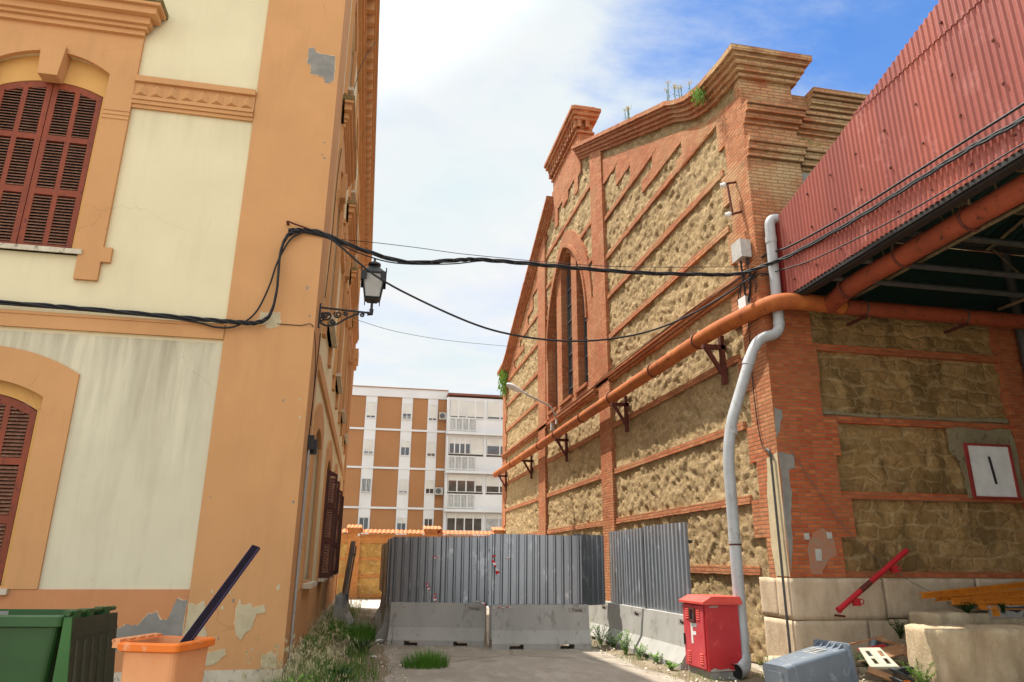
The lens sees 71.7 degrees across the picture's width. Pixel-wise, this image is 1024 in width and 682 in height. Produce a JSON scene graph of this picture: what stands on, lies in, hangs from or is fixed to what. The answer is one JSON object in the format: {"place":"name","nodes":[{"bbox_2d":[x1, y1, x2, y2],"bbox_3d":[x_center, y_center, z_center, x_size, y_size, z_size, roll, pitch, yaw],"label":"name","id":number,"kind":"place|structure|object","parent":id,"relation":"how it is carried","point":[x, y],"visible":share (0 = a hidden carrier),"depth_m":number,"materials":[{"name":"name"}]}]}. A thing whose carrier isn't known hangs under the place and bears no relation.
{"place":"outdoors","nodes":[
{"label":"outdoors","id":0,"kind":"place"},
{"bbox_2d":[349,599,488,607],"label":"pavement","id":1,"kind":"structure","parent":0,"point":[375,603],"depth_m":28.27,"materials":[{"name":"concrete"}]},
{"bbox_2d":[330,608,909,681],"bbox_3d":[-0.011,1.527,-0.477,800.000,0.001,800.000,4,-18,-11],"label":"ground","id":2,"kind":"structure","parent":0,"point":[518,663],"depth_m":11.44,"materials":[{"name":"concrete"}]},
{"bbox_2d":[0,606,117,681],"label":"green container","id":3,"kind":"object","parent":2,"relation":"on","point":[55,645],"visible":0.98,"depth_m":5.24,"materials":[{"name":"plastic"}]},
{"bbox_2d":[112,633,214,681],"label":"orange bin","id":4,"kind":"object","parent":2,"relation":"on","point":[154,657],"visible":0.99,"depth_m":4.84,"materials":[{"name":"plastic"}]},
{"bbox_2d":[179,545,259,642],"bbox_3d":[-2.351,2.134,5.304,0.076,1.193,0.862,-14,-22,39],"label":"dark plank","id":5,"kind":"object","parent":4,"relation":"in","point":[200,622],"visible":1,"depth_m":5.47,"materials":[{"name":"paint"}]},
{"bbox_2d":[0,0,379,681],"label":"ochre building","id":6,"kind":"structure","parent":2,"relation":"on","point":[172,156],"depth_m":10.10,"materials":[{"name":"paint"}]},
{"bbox_2d":[0,346,79,594],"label":"window","id":7,"kind":"structure","parent":6,"relation":"in","point":[38,392],"depth_m":9.09,"materials":[{"name":"paint"}]},
{"bbox_2d":[0,0,168,281],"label":"window","id":8,"kind":"structure","parent":6,"relation":"in","point":[64,120],"depth_m":10.52,"materials":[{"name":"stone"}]},
{"bbox_2d":[0,228,301,328],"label":"wall cable","id":9,"kind":"object","parent":6,"relation":"attached to","point":[195,319],"depth_m":9.81,"materials":[{"name":"black rubber"}]},
{"bbox_2d":[286,221,308,228],"bbox_3d":[-3.164,-1.705,10.571,0.394,0.122,0.114,4,-18,-11],"label":"wall hook","id":10,"kind":"object","parent":6,"relation":"attached to","point":[287,222],"depth_m":10.52,"materials":[{"name":"metal"}]},
{"bbox_2d":[299,231,755,341],"bbox_3d":[0.558,-0.799,11.444,7.887,1.661,0.162,5,-18,-15],"label":"hanging cable","id":11,"kind":"object","parent":10,"relation":"hanging from","point":[416,298],"visible":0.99,"depth_m":11.05,"materials":[{"name":"black rubber"}]},
{"bbox_2d":[288,115,1023,276],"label":"cable bundle","id":12,"kind":"object","parent":10,"relation":"hanging from","point":[991,136],"visible":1,"depth_m":11.00,"materials":[{"name":"black rubber"}]},
{"bbox_2d":[287,333,320,675],"bbox_3d":[-2.952,2.232,10.268,0.130,4.987,0.328,4,-18,-11],"label":"wall conduit","id":13,"kind":"object","parent":6,"relation":"attached to","point":[312,442],"depth_m":10.08,"materials":[{"name":"brown plastic"}]},
{"bbox_2d":[299,403,323,588],"bbox_3d":[-3.489,2.641,12.331,0.360,3.090,2.340,4,-18,-11],"label":"window","id":14,"kind":"structure","parent":6,"relation":"in","point":[318,425],"depth_m":12.01,"materials":[{"name":"stone"}]},
{"bbox_2d":[315,440,339,581],"bbox_3d":[-4.244,3.838,16.179,0.470,3.090,2.340,4,-18,-11],"label":"window","id":15,"kind":"structure","parent":6,"relation":"in","point":[329,513],"depth_m":15.39,"materials":[{"name":"wood"}]},
{"bbox_2d":[326,463,343,577],"bbox_3d":[-5.053,5.032,20.017,0.470,3.090,2.340,4,-18,-11],"label":"window","id":16,"kind":"structure","parent":6,"relation":"in","point":[341,498],"depth_m":19.39,"materials":[{"name":"wood"}]},
{"bbox_2d":[322,94,355,368],"bbox_3d":[-3.422,-1.967,13.778,0.430,4.570,2.880,4,-18,-11],"label":"window","id":17,"kind":"structure","parent":6,"relation":"in","point":[347,166],"depth_m":13.65,"materials":[{"name":"stone"}]},
{"bbox_2d":[332,200,357,409],"bbox_3d":[-4.231,-0.773,17.616,0.430,4.570,2.880,4,-18,-11],"label":"window","id":18,"kind":"structure","parent":6,"relation":"in","point":[351,224],"depth_m":17.44,"materials":[{"name":"paint"}]},
{"bbox_2d":[338,267,357,435],"bbox_3d":[-5.040,0.421,21.454,0.430,4.570,2.880,4,-18,-11],"label":"window","id":19,"kind":"structure","parent":6,"relation":"in","point":[353,286],"depth_m":21.45,"materials":[{"name":"stone"}]},
{"bbox_2d":[342,313,358,454],"bbox_3d":[-5.849,1.615,25.292,0.430,4.570,2.880,4,-18,-11],"label":"window","id":20,"kind":"structure","parent":6,"relation":"in","point":[355,323],"depth_m":25.42,"materials":[{"name":"stone"}]},
{"bbox_2d":[344,0,357,94],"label":"window","id":21,"kind":"structure","parent":6,"relation":"in","point":[354,12],"depth_m":14.09,"materials":[{"name":"stone"}]},
{"bbox_2d":[318,259,386,327],"bbox_3d":[-2.467,-0.755,11.039,0.980,1.215,0.400,4,-18,-11],"label":"wall lantern","id":22,"kind":"object","parent":6,"relation":"attached to","point":[372,286],"depth_m":10.98,"materials":[{"name":"black metal"}]},
{"bbox_2d":[348,93,358,200],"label":"window","id":23,"kind":"structure","parent":6,"relation":"in","point":[352,193],"depth_m":18.31,"materials":[{"name":"stone"}]},
{"bbox_2d":[351,175,359,266],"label":"window","id":24,"kind":"structure","parent":6,"relation":"in","point":[353,264],"depth_m":22.19,"materials":[{"name":"stone"}]},
{"bbox_2d":[306,233,476,264],"bbox_3d":[-1.858,-1.352,10.867,2.725,0.340,0.024,5,-18,-16],"label":"thin cable","id":25,"kind":"object","parent":6,"relation":"attached to","point":[394,262],"visible":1,"depth_m":10.83,"materials":[{"name":"black rubber"}]},
{"bbox_2d":[341,239,746,267],"bbox_3d":[0.532,-1.567,12.769,7.497,0.434,0.028,1,-17,-2],"label":"span wire","id":26,"kind":"object","parent":6,"relation":"attached to","point":[520,259],"visible":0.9,"depth_m":12.72,"materials":[{"name":"black rubber"}]},
{"bbox_2d":[331,610,389,681],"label":"soil strip","id":27,"kind":"object","parent":2,"relation":"on","point":[383,658],"visible":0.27,"depth_m":12.21,"materials":[{"name":"soil"}]},
{"bbox_2d":[242,633,336,681],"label":"wild oats","id":28,"kind":"object","parent":27,"relation":"on","point":[281,663],"visible":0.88,"depth_m":8.34,"materials":[{"name":"green plant"}]},
{"bbox_2d":[244,602,393,681],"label":"grass seed heads","id":29,"kind":"object","parent":27,"relation":"on","point":[319,654],"depth_m":9.57,"materials":[{"name":"plant"}]},
{"bbox_2d":[291,621,349,665],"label":"wild oats","id":30,"kind":"object","parent":27,"relation":"on","point":[334,646],"visible":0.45,"depth_m":9.94,"materials":[{"name":"green plant"}]},
{"bbox_2d":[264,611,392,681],"bbox_3d":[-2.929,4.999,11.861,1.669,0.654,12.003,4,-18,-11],"label":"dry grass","id":31,"kind":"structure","parent":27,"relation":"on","point":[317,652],"depth_m":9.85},
{"bbox_2d":[257,601,405,681],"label":"green grass","id":32,"kind":"structure","parent":27,"relation":"on","point":[351,665],"depth_m":10.42,"materials":[{"name":"plant"}]},
{"bbox_2d":[319,665,356,681],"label":"weed","id":33,"kind":"object","parent":27,"relation":"on","point":[345,671],"visible":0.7,"depth_m":8.84,"materials":[{"name":"green plant"}]},
{"bbox_2d":[330,592,353,625],"bbox_3d":[-4.386,6.921,18.219,0.600,0.800,1.990,3,-18,-9],"label":"concrete barrier","id":34,"kind":"object","parent":27,"relation":"on","point":[339,600],"visible":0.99,"depth_m":17.35,"materials":[{"name":"grey concrete"}]},
{"bbox_2d":[342,541,356,606],"bbox_3d":[-4.239,6.114,18.396,0.150,1.787,1.965,11,-19,-13],"label":"leaning sheet","id":35,"kind":"object","parent":34,"relation":"on","point":[349,569],"visible":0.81,"depth_m":18.01,"materials":[{"name":"grey metal"}]},
{"bbox_2d":[345,620,379,641],"bbox_3d":[-3.191,6.197,15.291,1.163,0.452,2.099,4,-18,-11],"label":"grass mound","id":36,"kind":"object","parent":27,"relation":"on","point":[365,632],"depth_m":15.04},
{"bbox_2d":[374,592,383,619],"bbox_3d":[-3.611,7.581,20.313,0.600,0.800,1.990,4,-18,-11],"label":"concrete barrier","id":37,"kind":"object","parent":2,"relation":"on","point":[377,612],"visible":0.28,"depth_m":20.38,"materials":[{"name":"grey concrete"}]},
{"bbox_2d":[379,543,386,592],"bbox_3d":[-3.720,6.714,20.713,0.150,1.534,2.648,4,-18,-13],"label":"sheet fence","id":38,"kind":"object","parent":37,"relation":"on","point":[383,567],"visible":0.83,"depth_m":20.43,"materials":[{"name":"grey metal"}]},
{"bbox_2d":[374,599,389,641],"bbox_3d":[-2.742,6.178,15.805,0.600,0.800,1.990,4,-18,-11],"label":"concrete barrier","id":39,"kind":"object","parent":2,"relation":"on","point":[382,631],"visible":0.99,"depth_m":14.88,"materials":[{"name":"grey concrete"}]},
{"bbox_2d":[384,538,391,602],"bbox_3d":[-2.856,5.399,16.496,0.150,1.538,3.271,3,-18,-10],"label":"sheet fence","id":40,"kind":"object","parent":39,"relation":"on","point":[388,571],"visible":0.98,"depth_m":15.17,"materials":[{"name":"grey metal"}]},
{"bbox_2d":[337,524,504,598],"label":"yard wall","id":41,"kind":"structure","parent":2,"relation":"on","point":[366,569],"depth_m":32.47,"materials":[{"name":"yellow stone"}]},
{"bbox_2d":[342,385,502,535],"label":"apartment block","id":42,"kind":"structure","parent":2,"relation":"on","point":[409,451],"depth_m":59.02,"materials":[{"name":"paint"}]},
{"bbox_2d":[363,439,373,454],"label":"window","id":43,"kind":"structure","parent":42,"relation":"in","point":[368,443],"depth_m":58.76,"materials":[{"name":"white glass"}]},
{"bbox_2d":[366,401,375,417],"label":"window","id":44,"kind":"structure","parent":42,"relation":"in","point":[371,406],"depth_m":59.68,"materials":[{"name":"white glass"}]},
{"bbox_2d":[402,403,411,419],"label":"window","id":45,"kind":"structure","parent":42,"relation":"in","point":[407,407],"depth_m":60.26,"materials":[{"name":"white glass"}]},
{"bbox_2d":[450,400,466,417],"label":"window","id":46,"kind":"structure","parent":42,"relation":"in","point":[458,408],"depth_m":60.23,"materials":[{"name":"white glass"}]},
{"bbox_2d":[449,437,470,453],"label":"window","id":47,"kind":"structure","parent":42,"relation":"in","point":[457,445],"depth_m":59.34,"materials":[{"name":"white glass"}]},
{"bbox_2d":[447,494,472,508],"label":"balcony railing","id":48,"kind":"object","parent":42,"relation":"in","point":[463,499],"depth_m":58.00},
{"bbox_2d":[448,456,473,470],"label":"balcony railing","id":49,"kind":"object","parent":42,"relation":"in","point":[461,466],"depth_m":58.93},
{"bbox_2d":[448,474,474,491],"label":"window","id":50,"kind":"structure","parent":42,"relation":"in","point":[456,483],"depth_m":58.46,"materials":[{"name":"white glass"}]},
{"bbox_2d":[450,418,474,431],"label":"balcony railing","id":51,"kind":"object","parent":42,"relation":"in","point":[459,420],"depth_m":59.92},
{"bbox_2d":[446,513,481,530],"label":"window","id":52,"kind":"structure","parent":42,"relation":"in","point":[455,521],"depth_m":57.59,"materials":[{"name":"white glass"}]},
{"bbox_2d":[467,400,483,418],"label":"window","id":53,"kind":"structure","parent":42,"relation":"in","point":[475,409],"depth_m":60.49,"materials":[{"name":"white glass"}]},
{"bbox_2d":[471,438,483,454],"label":"window","id":54,"kind":"structure","parent":42,"relation":"in","point":[476,443],"depth_m":59.60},
{"bbox_2d":[485,514,501,535],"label":"window","id":55,"kind":"structure","parent":42,"relation":"in","point":[491,520],"depth_m":58.07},
{"bbox_2d":[486,476,501,492],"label":"window","id":56,"kind":"structure","parent":42,"relation":"in","point":[493,485],"depth_m":58.95,"materials":[{"name":"white glass"}]},
{"bbox_2d":[486,439,502,454],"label":"window","id":57,"kind":"structure","parent":42,"relation":"in","point":[494,446],"depth_m":59.90,"materials":[{"name":"white glass"}]},
{"bbox_2d":[487,401,502,419],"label":"window","id":58,"kind":"structure","parent":42,"relation":"in","point":[494,409],"depth_m":60.80,"materials":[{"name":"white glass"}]},
{"bbox_2d":[395,646,451,668],"bbox_3d":[-1.382,5.059,11.439,1.003,0.349,0.886,4,-18,-11],"label":"grass tuft","id":59,"kind":"object","parent":2,"relation":"on","point":[429,660],"visible":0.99,"depth_m":11.27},
{"bbox_2d":[387,602,486,646],"bbox_3d":[-1.531,5.804,14.579,1.990,0.800,0.600,-1,-17,3],"label":"concrete barrier","id":60,"kind":"object","parent":2,"relation":"on","point":[435,624],"visible":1,"depth_m":14.44,"materials":[{"name":"grey concrete"}]},
{"bbox_2d":[389,537,489,605],"bbox_3d":[-1.426,4.923,14.880,2.257,1.582,0.150,-1,-17,3],"label":"sheet fence","id":61,"kind":"object","parent":60,"relation":"on","point":[457,571],"visible":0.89,"depth_m":14.87,"materials":[{"name":"grey metal"}]},
{"bbox_2d":[489,604,591,649],"bbox_3d":[0.537,5.681,14.139,1.990,0.800,0.600,2,-17,-6],"label":"concrete barrier","id":62,"kind":"object","parent":2,"relation":"on","point":[539,626],"visible":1,"depth_m":13.99,"materials":[{"name":"grey concrete"}]},
{"bbox_2d":[488,534,581,604],"bbox_3d":[0.476,4.791,14.483,1.913,1.623,0.150,2,-17,-6],"label":"sheet fence","id":63,"kind":"object","parent":62,"relation":"on","point":[538,569],"visible":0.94,"depth_m":14.47,"materials":[{"name":"grey metal"}]},
{"bbox_2d":[573,534,605,604],"bbox_3d":[1.612,4.844,15.029,1.004,1.427,0.090,17,-24,-42],"label":"sheet fence","id":64,"kind":"object","parent":63,"relation":"attached to","point":[593,572],"visible":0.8,"depth_m":15.08,"materials":[{"name":"grey metal"}]},
{"bbox_2d":[588,601,610,640],"bbox_3d":[1.954,6.263,15.967,0.600,0.800,1.990,4,-18,-11],"label":"concrete barrier","id":65,"kind":"object","parent":2,"relation":"on","point":[598,614],"visible":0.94,"depth_m":15.52,"materials":[{"name":"grey concrete"}]},
{"bbox_2d":[337,620,910,681],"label":"rubble","id":66,"kind":"object","parent":2,"relation":"on","point":[600,646],"visible":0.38,"depth_m":11.06,"materials":[{"name":"stone"}]},
{"bbox_2d":[591,639,764,681],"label":"soil strip","id":67,"kind":"object","parent":2,"relation":"on","point":[749,677],"visible":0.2,"depth_m":11.08,"materials":[{"name":"soil"}]},
{"bbox_2d":[601,603,647,652],"bbox_3d":[2.326,5.669,14.062,0.600,0.800,1.990,4,-18,-11],"label":"concrete barrier","id":68,"kind":"object","parent":67,"relation":"on","point":[621,617],"visible":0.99,"depth_m":13.85,"materials":[{"name":"grey concrete"}]},
{"bbox_2d":[609,522,692,613],"bbox_3d":[2.579,4.392,13.470,0.150,1.688,4.082,4,-18,-11],"label":"sheet fence","id":69,"kind":"object","parent":68,"relation":"on","point":[649,567],"visible":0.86,"depth_m":13.18,"materials":[{"name":"grey metal"}]},
{"bbox_2d":[637,609,688,669],"bbox_3d":[2.732,5.069,12.133,0.600,0.800,1.990,4,-18,-11],"label":"concrete barrier","id":70,"kind":"object","parent":67,"relation":"on","point":[663,631],"visible":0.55,"depth_m":12.03,"materials":[{"name":"grey concrete"}]},
{"bbox_2d":[592,639,762,681],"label":"sparse grass","id":71,"kind":"structure","parent":67,"relation":"on","point":[697,673],"depth_m":10.40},
{"bbox_2d":[679,594,741,679],"bbox_3d":[3.014,4.441,10.684,0.630,1.140,0.840,4,-18,-11],"label":"red cabinet","id":72,"kind":"object","parent":67,"relation":"on","point":[712,640],"visible":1,"depth_m":10.41,"materials":[{"name":"metal"}]},
{"bbox_2d":[762,639,858,681],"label":"tipped bin","id":73,"kind":"object","parent":67,"relation":"on","point":[825,661],"visible":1,"depth_m":9.30,"materials":[{"name":"grey plastic"}]},
{"bbox_2d":[497,43,1023,674],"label":"brick hall","id":74,"kind":"structure","parent":2,"relation":"on","point":[859,417],"depth_m":13.59,"materials":[{"name":"stone"}]},
{"bbox_2d":[497,369,508,396],"bbox_3d":[-0.351,2.068,35.788,0.722,1.681,0.958,4,-18,-11],"label":"plant","id":75,"kind":"object","parent":74,"relation":"attached to","point":[503,382],"visible":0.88,"depth_m":35.69,"materials":[{"name":"green plant"}]},
{"bbox_2d":[506,383,557,430],"bbox_3d":[0.680,2.377,25.698,1.900,1.566,0.773,4,-18,-11],"label":"street lamp","id":76,"kind":"object","parent":74,"relation":"attached to","point":[512,387],"visible":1,"depth_m":25.52,"materials":[{"name":"metal"}]},
{"bbox_2d":[546,230,595,420],"bbox_3d":[2.092,-0.937,25.143,0.410,6.580,6.196,4,-18,-11],"label":"arched window","id":77,"kind":"structure","parent":74,"relation":"in","point":[570,366],"depth_m":25.39,"materials":[{"name":"orange brick"}]},
{"bbox_2d":[493,293,847,490],"bbox_3d":[2.354,3.397,23.641,1.744,1.155,25.391,4,-18,-11],"label":"overhead pipe","id":78,"kind":"object","parent":74,"relation":"attached to","point":[718,329],"visible":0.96,"depth_m":14.21,"materials":[{"name":"metal"}]},
{"bbox_2d":[690,85,710,105],"bbox_3d":[3.890,-5.133,14.829,0.400,0.492,0.379,4,-18,-11],"label":"cornice bush","id":79,"kind":"object","parent":74,"relation":"on","point":[701,96],"visible":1,"depth_m":14.81,"materials":[{"name":"green plant"}]},
{"bbox_2d":[720,181,741,217],"bbox_3d":[4.156,-2.707,13.472,0.371,0.788,0.212,-8,-19,26],"label":"insulator bracket","id":80,"kind":"object","parent":74,"relation":"attached to","point":[731,213],"visible":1,"depth_m":13.42,"materials":[{"name":"ceramic"}]},
{"bbox_2d":[731,238,751,302],"bbox_3d":[4.197,-1.238,12.850,0.207,1.212,0.340,4,-18,-11],"label":"junction box","id":81,"kind":"object","parent":74,"relation":"attached to","point":[741,251],"visible":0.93,"depth_m":12.86,"materials":[{"name":"grey paint"}]},
{"bbox_2d":[723,214,784,679],"bbox_3d":[4.041,1.312,11.503,1.838,7.607,0.362,4,-18,-11],"label":"drainpipe","id":82,"kind":"object","parent":74,"relation":"attached to","point":[742,666],"visible":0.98,"depth_m":11.28,"materials":[{"name":"grey plastic"}]},
{"bbox_2d":[766,448,791,652],"bbox_3d":[4.257,3.422,11.289,0.060,3.462,0.172,1,-17,-2],"label":"earth conduit","id":83,"kind":"object","parent":74,"relation":"attached to","point":[780,552],"visible":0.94,"depth_m":11.24,"materials":[{"name":"grey metal"}]},
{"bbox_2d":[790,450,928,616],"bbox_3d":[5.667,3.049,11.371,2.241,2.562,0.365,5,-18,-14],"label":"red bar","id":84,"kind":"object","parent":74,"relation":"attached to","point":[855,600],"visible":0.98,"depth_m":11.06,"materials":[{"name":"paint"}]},
{"bbox_2d":[761,102,1023,258],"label":"canopy cable","id":85,"kind":"object","parent":74,"relation":"attached to","point":[936,159],"visible":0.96,"depth_m":9.36,"materials":[{"name":"black rubber"}]},
{"bbox_2d":[775,0,1023,313],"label":"corrugated canopy","id":86,"kind":"object","parent":74,"relation":"attached to","point":[953,75],"visible":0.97,"depth_m":9.94,"materials":[{"name":"metal"}]},
{"bbox_2d":[754,142,1023,277],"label":"canopy cable","id":87,"kind":"object","parent":86,"relation":"attached to","point":[1000,157],"visible":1,"depth_m":9.40,"materials":[{"name":"black rubber"}]},
{"bbox_2d":[824,173,1023,313],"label":"branch pipe","id":88,"kind":"object","parent":86,"relation":"attached to","point":[980,212],"visible":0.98,"depth_m":9.55,"materials":[{"name":"metal"}]},
{"bbox_2d":[843,299,1023,333],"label":"wall pipe","id":89,"kind":"object","parent":74,"relation":"attached to","point":[862,309],"depth_m":12.42,"materials":[{"name":"metal"}]},
{"bbox_2d":[946,427,1023,498],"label":"cement surround","id":90,"kind":"object","parent":74,"relation":"attached to","point":[958,437],"visible":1,"depth_m":12.44,"materials":[{"name":"concrete"}]},
{"bbox_2d":[963,443,1020,499],"bbox_3d":[8.319,2.267,12.324,0.920,0.940,0.110,4,-18,-11],"label":"sign frame","id":91,"kind":"object","parent":74,"relation":"attached to","point":[991,471],"visible":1,"depth_m":12.29,"materials":[{"name":"red paint"}]},
{"bbox_2d":[999,253,1023,370],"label":"side drainpipe","id":92,"kind":"object","parent":74,"relation":"attached to","point":[1010,284],"visible":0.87,"depth_m":13.29,"materials":[{"name":"grey metal"}]},
{"bbox_2d":[858,674,913,681],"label":"soil strip","id":93,"kind":"object","parent":2,"relation":"on","point":[870,678],"visible":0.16,"depth_m":10.25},
{"bbox_2d":[854,651,876,668],"bbox_3d":[5.023,4.517,10.018,0.407,0.229,0.310,-8,-19,25],"label":"weed","id":94,"kind":"object","parent":93,"relation":"on","point":[866,665],"visible":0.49,"depth_m":10.03,"materials":[{"name":"green plant"}]},
{"bbox_2d":[857,658,899,662],"bbox_3d":[5.180,4.516,10.022,0.542,0.050,0.120,-1,-17,5],"label":"wood plank","id":95,"kind":"object","parent":94,"relation":"on","point":[885,660],"visible":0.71,"depth_m":9.98,"materials":[{"name":"paint"}]},
{"bbox_2d":[877,643,907,659],"bbox_3d":[5.413,4.409,10.068,0.557,0.187,0.187,5,-18,-15],"label":"wood plank","id":96,"kind":"object","parent":95,"relation":"on","point":[893,651],"visible":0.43,"depth_m":10.07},
{"bbox_2d":[889,677,902,681],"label":"slate shard","id":97,"kind":"object","parent":93,"relation":"on","point":[894,679],"visible":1,"depth_m":9.27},
{"bbox_2d":[867,666,891,681],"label":"wood plank","id":98,"kind":"object","parent":97,"relation":"on","point":[878,673],"visible":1,"depth_m":9.42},
{"bbox_2d":[889,667,913,680],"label":"slate shard","id":99,"kind":"object","parent":93,"relation":"on","point":[899,673],"visible":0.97,"depth_m":9.43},
{"bbox_2d":[859,648,899,668],"bbox_3d":[5.019,4.343,9.697,0.422,0.253,0.253,4,-18,-11],"label":"plastic crate lid","id":100,"kind":"object","parent":99,"relation":"on","point":[878,658],"visible":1,"depth_m":9.67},
{"bbox_2d":[898,658,936,681],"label":"weed","id":101,"kind":"object","parent":93,"relation":"on","point":[920,675],"visible":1,"depth_m":9.30,"materials":[{"name":"green plant"}]},
{"bbox_2d":[904,624,1023,681],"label":"stone block","id":102,"kind":"object","parent":93,"relation":"on","point":[974,653],"depth_m":9.30,"materials":[{"name":"stone"}]},
{"bbox_2d":[907,610,1023,624],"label":"stone block","id":103,"kind":"object","parent":2,"relation":"on","point":[950,617],"depth_m":10.58,"materials":[{"name":"stone"}]},
{"bbox_2d":[975,602,1023,609],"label":"yellow beam","id":104,"kind":"structure","parent":103,"relation":"on","point":[982,606],"depth_m":10.67,"materials":[{"name":"paint"}]},
{"bbox_2d":[948,595,1023,604],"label":"yellow beam","id":105,"kind":"structure","parent":104,"relation":"on","point":[972,600],"depth_m":10.73,"materials":[{"name":"paint"}]},
{"bbox_2d":[987,606,1023,617],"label":"painted board","id":106,"kind":"object","parent":103,"relation":"on","point":[1007,614],"visible":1,"depth_m":10.65,"materials":[{"name":"yellow paint"}]},
{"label":"yellow beam","id":107,"kind":"object","parent":103,"relation":"on","visible":0},
{"bbox_2d":[934,589,1023,600],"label":"yellow beam","id":108,"kind":"structure","parent":107,"relation":"on","point":[1006,593],"depth_m":10.87,"materials":[{"name":"paint"}]},
{"bbox_2d":[919,582,1023,598],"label":"yellow beam","id":109,"kind":"structure","parent":108,"relation":"on","point":[980,589],"depth_m":10.87,"materials":[{"name":"paint"}]},
{"bbox_2d":[353,0,938,394],"label":"sky","id":110,"kind":"structure","parent":0,"point":[475,97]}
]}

